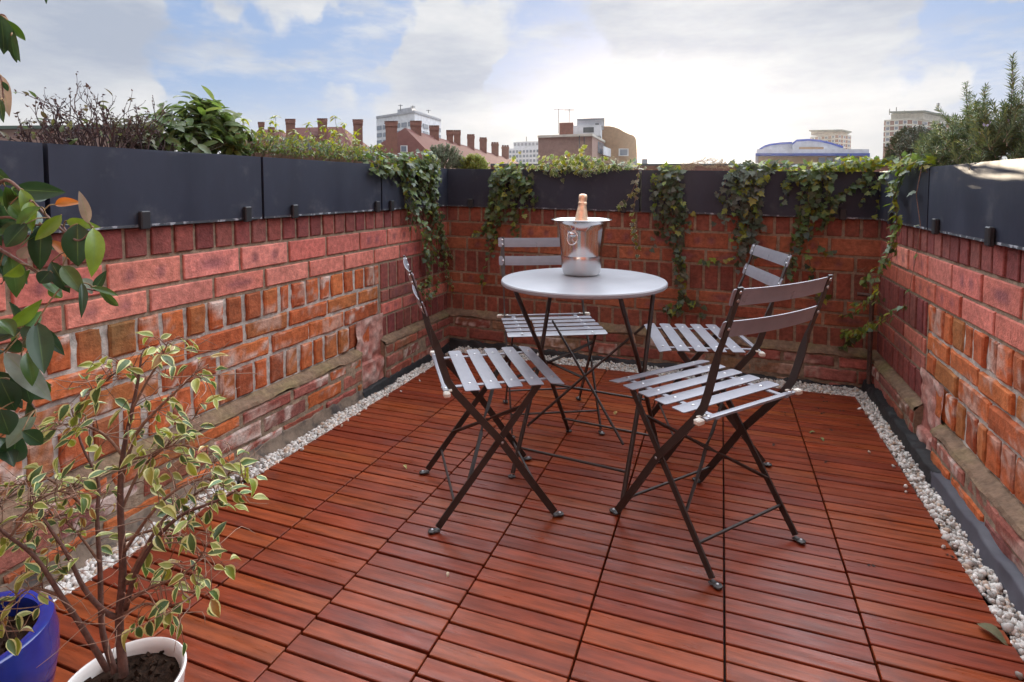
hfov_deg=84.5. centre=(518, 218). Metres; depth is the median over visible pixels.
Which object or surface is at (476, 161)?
conifer tuft
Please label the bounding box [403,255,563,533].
folding chair
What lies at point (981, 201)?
metal planter
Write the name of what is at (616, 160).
weed clump
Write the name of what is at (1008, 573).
lead flashing
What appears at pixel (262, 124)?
red house
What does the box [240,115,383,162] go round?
spurge clump
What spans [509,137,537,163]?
apartment block
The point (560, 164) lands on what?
ivy plant
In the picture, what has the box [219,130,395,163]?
ground cover
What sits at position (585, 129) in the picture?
window
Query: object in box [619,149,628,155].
window
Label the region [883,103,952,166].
tower block
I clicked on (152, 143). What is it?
sage bush
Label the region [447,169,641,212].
metal planter
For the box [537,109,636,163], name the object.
building
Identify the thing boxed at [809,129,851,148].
tower block
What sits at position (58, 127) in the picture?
bare shrub
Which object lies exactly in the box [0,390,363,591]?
cement fillet
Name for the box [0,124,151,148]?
flat roof house
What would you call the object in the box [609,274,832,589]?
folding chair
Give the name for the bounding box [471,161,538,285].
ivy plant
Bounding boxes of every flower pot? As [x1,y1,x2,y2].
[0,589,59,681]
[67,637,186,681]
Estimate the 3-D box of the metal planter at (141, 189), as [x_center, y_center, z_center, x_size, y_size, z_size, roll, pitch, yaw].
[-1.218,-0.097,1.858,0.278,0.243,0.718,1,3,20]
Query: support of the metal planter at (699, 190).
on the brick wall at (474, 308)
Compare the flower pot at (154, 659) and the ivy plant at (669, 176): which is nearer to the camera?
the flower pot at (154, 659)
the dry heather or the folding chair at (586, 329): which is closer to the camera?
the folding chair at (586, 329)
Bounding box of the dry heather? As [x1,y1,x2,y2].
[675,157,734,170]
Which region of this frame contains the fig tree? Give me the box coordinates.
[0,331,271,678]
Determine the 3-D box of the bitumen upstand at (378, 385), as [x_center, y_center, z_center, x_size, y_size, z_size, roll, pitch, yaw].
[-0.595,0.855,3.181,0.113,0.079,0.920,1,3,20]
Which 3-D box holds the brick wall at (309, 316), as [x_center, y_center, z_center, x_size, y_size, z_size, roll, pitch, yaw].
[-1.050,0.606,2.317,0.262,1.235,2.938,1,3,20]
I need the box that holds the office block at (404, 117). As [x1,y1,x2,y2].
[376,105,440,144]
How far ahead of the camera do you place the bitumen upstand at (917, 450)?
2.21 m
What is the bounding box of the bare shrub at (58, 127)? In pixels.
[0,71,178,150]
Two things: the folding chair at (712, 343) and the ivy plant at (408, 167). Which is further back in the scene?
the ivy plant at (408, 167)
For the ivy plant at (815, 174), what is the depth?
2.86 m
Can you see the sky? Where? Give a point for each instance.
(690, 80)
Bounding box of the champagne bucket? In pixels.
[551,217,612,276]
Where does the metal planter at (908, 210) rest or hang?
on the brick wall at (947, 376)
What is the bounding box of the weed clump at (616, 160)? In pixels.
[585,156,645,169]
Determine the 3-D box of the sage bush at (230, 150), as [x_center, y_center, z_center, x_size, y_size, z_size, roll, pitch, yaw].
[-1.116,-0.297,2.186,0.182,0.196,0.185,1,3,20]
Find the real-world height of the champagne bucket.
0.208 m
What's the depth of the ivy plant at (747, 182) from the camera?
2.96 m
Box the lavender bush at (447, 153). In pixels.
[422,143,467,168]
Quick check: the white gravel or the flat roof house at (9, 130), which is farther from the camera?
the flat roof house at (9, 130)
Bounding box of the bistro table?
[501,268,667,502]
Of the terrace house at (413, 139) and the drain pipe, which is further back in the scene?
the terrace house at (413, 139)
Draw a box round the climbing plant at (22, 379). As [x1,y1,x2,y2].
[0,0,118,466]
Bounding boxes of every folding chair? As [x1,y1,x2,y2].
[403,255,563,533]
[497,237,606,438]
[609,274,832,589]
[642,243,792,466]
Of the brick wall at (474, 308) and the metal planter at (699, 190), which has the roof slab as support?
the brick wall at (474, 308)
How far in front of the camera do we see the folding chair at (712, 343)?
2.12 m
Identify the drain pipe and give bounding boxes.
[857,292,874,383]
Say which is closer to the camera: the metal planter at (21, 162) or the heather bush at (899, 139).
the metal planter at (21, 162)
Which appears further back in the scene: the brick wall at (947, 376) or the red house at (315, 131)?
the red house at (315, 131)
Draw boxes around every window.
[400,146,406,151]
[583,127,593,132]
[598,141,604,154]
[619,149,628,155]
[818,157,824,163]
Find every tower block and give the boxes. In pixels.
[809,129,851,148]
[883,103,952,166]
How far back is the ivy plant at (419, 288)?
3.45 m
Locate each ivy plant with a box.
[353,148,447,306]
[395,153,454,299]
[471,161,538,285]
[509,144,635,182]
[616,163,646,257]
[648,160,706,320]
[697,159,777,274]
[764,158,840,305]
[815,154,895,231]
[837,151,941,351]
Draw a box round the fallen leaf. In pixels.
[977,623,1007,645]
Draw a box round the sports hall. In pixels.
[755,139,869,163]
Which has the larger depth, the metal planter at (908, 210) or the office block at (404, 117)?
the office block at (404, 117)
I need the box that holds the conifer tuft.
[458,153,490,168]
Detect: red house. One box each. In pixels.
[252,122,285,157]
[279,118,368,161]
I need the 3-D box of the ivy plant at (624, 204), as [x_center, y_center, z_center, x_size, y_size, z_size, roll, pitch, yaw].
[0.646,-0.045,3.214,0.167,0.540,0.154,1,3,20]
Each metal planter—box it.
[0,140,45,239]
[42,143,261,232]
[261,157,380,217]
[381,165,447,210]
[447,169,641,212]
[641,170,878,219]
[878,167,929,229]
[928,158,1023,249]
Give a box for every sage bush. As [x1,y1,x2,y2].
[107,112,158,149]
[133,85,257,155]
[215,117,258,155]
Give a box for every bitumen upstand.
[363,342,450,397]
[449,338,860,388]
[861,379,940,483]
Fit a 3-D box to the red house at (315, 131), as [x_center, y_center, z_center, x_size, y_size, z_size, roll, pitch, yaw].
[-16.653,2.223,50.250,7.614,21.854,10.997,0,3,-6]
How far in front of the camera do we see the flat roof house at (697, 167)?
14.97 m
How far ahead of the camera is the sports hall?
69.79 m
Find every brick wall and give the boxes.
[0,206,449,584]
[446,206,881,386]
[871,220,1023,574]
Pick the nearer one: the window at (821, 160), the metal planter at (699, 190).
the metal planter at (699, 190)
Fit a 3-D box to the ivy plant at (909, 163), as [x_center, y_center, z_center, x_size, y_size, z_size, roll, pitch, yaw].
[1.657,0.194,2.603,0.214,0.992,1.055,1,3,11]
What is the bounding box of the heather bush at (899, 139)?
[883,125,938,165]
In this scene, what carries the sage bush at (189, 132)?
in the metal planter at (141, 189)
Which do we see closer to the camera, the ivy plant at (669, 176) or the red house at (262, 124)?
the ivy plant at (669, 176)
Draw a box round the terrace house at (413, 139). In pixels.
[352,121,518,168]
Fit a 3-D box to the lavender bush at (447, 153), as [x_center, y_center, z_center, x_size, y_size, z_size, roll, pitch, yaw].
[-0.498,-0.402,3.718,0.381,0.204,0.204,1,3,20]
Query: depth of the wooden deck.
1.50 m
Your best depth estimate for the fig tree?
0.95 m
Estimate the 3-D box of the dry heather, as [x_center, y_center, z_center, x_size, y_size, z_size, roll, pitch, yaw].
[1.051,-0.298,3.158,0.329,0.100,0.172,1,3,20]
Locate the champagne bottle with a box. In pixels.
[574,194,587,220]
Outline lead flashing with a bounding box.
[930,471,1023,614]
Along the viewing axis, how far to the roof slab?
1.47 m
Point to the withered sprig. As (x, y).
(862, 279)
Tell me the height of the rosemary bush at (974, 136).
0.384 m
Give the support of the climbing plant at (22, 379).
in the flower pot at (41, 645)
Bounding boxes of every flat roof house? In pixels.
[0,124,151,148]
[490,159,915,171]
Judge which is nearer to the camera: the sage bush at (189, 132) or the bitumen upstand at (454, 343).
the sage bush at (189, 132)
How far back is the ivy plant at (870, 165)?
2.78 m
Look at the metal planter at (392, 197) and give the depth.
3.07 m
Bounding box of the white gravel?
[42,346,1023,680]
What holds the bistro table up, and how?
on the wooden deck
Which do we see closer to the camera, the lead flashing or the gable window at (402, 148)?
the lead flashing
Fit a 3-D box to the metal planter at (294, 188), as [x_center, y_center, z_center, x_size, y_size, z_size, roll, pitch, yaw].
[-0.952,-0.138,2.569,0.279,0.243,0.779,1,3,20]
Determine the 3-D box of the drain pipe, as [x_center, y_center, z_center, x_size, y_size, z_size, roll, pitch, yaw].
[1.699,0.617,2.768,0.076,0.510,0.025,2,4,29]
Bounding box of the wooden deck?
[53,353,1023,681]
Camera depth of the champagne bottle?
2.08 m
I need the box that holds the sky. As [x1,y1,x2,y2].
[0,0,1023,163]
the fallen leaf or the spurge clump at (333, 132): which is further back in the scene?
the spurge clump at (333, 132)
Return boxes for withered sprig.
[855,267,869,292]
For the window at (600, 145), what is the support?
in the building at (597, 137)
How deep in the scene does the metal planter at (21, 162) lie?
1.42 m
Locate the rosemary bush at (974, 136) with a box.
[904,50,1023,172]
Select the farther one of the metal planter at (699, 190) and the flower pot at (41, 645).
the metal planter at (699, 190)
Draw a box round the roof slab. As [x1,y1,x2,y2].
[237,355,1009,681]

